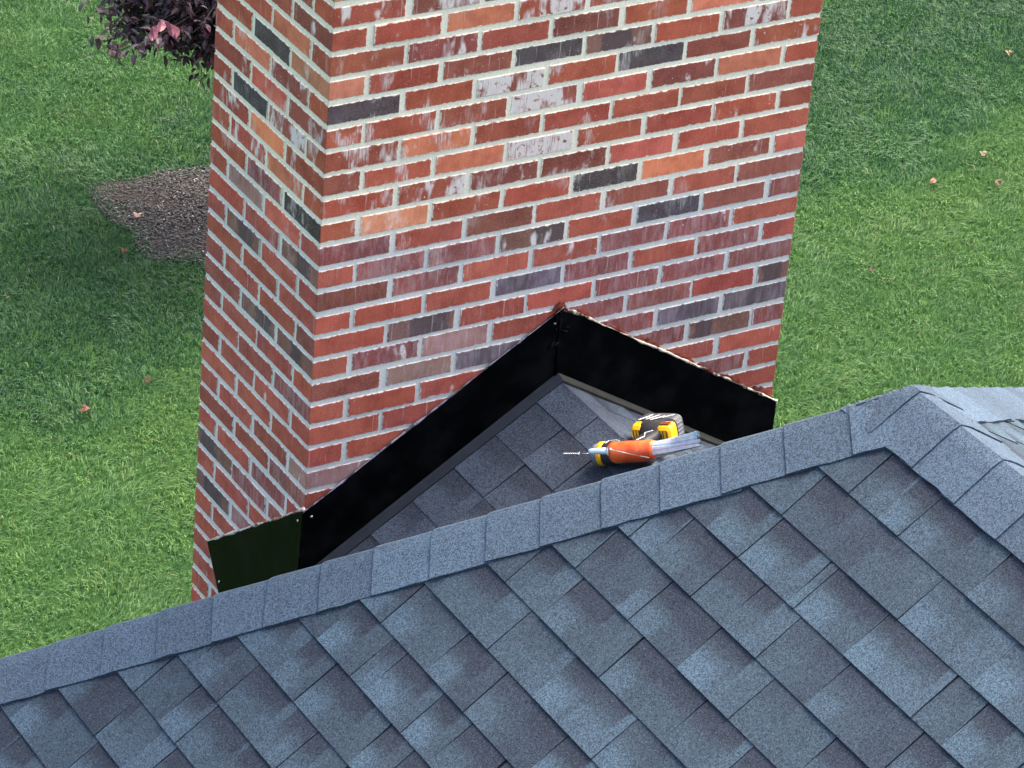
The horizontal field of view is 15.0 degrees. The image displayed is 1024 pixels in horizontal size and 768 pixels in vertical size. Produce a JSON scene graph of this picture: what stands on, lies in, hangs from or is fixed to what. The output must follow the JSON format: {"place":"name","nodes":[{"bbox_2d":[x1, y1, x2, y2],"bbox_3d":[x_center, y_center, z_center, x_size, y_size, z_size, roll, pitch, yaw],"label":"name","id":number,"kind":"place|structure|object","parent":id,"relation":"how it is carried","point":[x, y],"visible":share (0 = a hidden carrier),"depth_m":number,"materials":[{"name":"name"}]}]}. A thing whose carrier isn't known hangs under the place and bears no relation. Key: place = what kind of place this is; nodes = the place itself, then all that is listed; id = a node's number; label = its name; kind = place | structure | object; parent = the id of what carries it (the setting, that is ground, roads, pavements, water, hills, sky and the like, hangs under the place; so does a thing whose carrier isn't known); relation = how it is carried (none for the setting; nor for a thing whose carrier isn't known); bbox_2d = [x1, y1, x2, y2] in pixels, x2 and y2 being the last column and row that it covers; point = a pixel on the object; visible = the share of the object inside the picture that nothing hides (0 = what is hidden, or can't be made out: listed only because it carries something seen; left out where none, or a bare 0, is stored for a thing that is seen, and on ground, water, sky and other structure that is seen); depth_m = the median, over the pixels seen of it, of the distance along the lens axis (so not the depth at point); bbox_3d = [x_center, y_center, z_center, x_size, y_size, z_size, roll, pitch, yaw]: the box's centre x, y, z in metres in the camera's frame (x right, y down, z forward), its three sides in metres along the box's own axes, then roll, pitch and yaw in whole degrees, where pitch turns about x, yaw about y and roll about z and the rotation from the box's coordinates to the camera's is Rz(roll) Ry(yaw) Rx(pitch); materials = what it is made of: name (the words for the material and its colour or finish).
{"place":"outdoors","nodes":[
{"label":"outdoors","id":0,"kind":"place"},
{"bbox_2d":[0,0,1023,658],"bbox_3d":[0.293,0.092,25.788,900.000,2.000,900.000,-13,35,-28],"label":"lawn","id":1,"kind":"structure","parent":0,"point":[198,318],"depth_m":24.97,"materials":[{"name":"plant"}]},
{"bbox_2d":[80,401,90,411],"bbox_3d":[-2.546,0.137,23.154,0.068,0.045,0.088,-13,35,-28],"label":"fallen leaf","id":2,"kind":"object","parent":1,"relation":"on","point":[84,408],"visible":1,"depth_m":23.15,"materials":[{"name":"plant"}]},
{"bbox_2d":[87,164,209,267],"bbox_3d":[-1.898,-1.119,25.511,1.546,0.045,1.493,-13,35,-28],"label":"mulch bed","id":3,"kind":"object","parent":1,"relation":"on","point":[118,192],"visible":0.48,"depth_m":25.46,"materials":[{"name":"brown wood"}]},
{"bbox_2d":[133,212,141,216],"bbox_3d":[-2.444,-1.105,25.305,0.070,0.021,0.056,-13,35,-28],"label":"fallen leaf","id":4,"kind":"object","parent":3,"relation":"on","point":[137,214],"visible":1,"depth_m":25.30,"materials":[{"name":"beige plant"}]},
{"bbox_2d":[65,0,217,89],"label":"purple leaf tree","id":5,"kind":"object","parent":3,"relation":"on","point":[191,24],"visible":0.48,"depth_m":24.23,"materials":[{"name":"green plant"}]},
{"bbox_2d":[144,377,152,382],"bbox_3d":[-2.207,-0.028,23.498,0.064,0.030,0.051,-13,35,-28],"label":"fallen leaf","id":6,"kind":"object","parent":1,"relation":"on","point":[146,379],"visible":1,"depth_m":23.49,"materials":[{"name":"brown plant"}]},
{"bbox_2d":[191,0,822,666],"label":"chimney","id":7,"kind":"object","parent":1,"relation":"on","point":[445,238],"visible":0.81,"depth_m":10.23,"materials":[{"name":"brick"}]},
{"bbox_2d":[0,383,1023,767],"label":"house","id":8,"kind":"structure","parent":1,"relation":"on","point":[838,589],"depth_m":9.17,"materials":[{"name":"grey"}]},
{"bbox_2d":[563,413,684,466],"bbox_3d":[0.296,0.138,10.227,0.258,0.113,0.244,20,33,23],"label":"cordless drill","id":9,"kind":"object","parent":8,"relation":"on","point":[656,426],"visible":0.63,"depth_m":10.21,"materials":[{"name":"plastic"}]},
{"bbox_2d":[588,431,701,463],"bbox_3d":[0.344,0.153,9.988,0.309,0.164,0.058,19,33,22],"label":"sealant tube","id":10,"kind":"object","parent":8,"relation":"on","point":[618,452],"visible":1,"depth_m":9.98,"materials":[{"name":"orange plastic"}]},
{"bbox_2d":[993,179,1001,186],"bbox_3d":[3.337,-1.388,26.681,0.070,0.032,0.057,14,31,15],"label":"fallen leaf","id":11,"kind":"object","parent":1,"relation":"on","point":[998,181],"visible":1,"depth_m":26.68,"materials":[{"name":"beige plant"}]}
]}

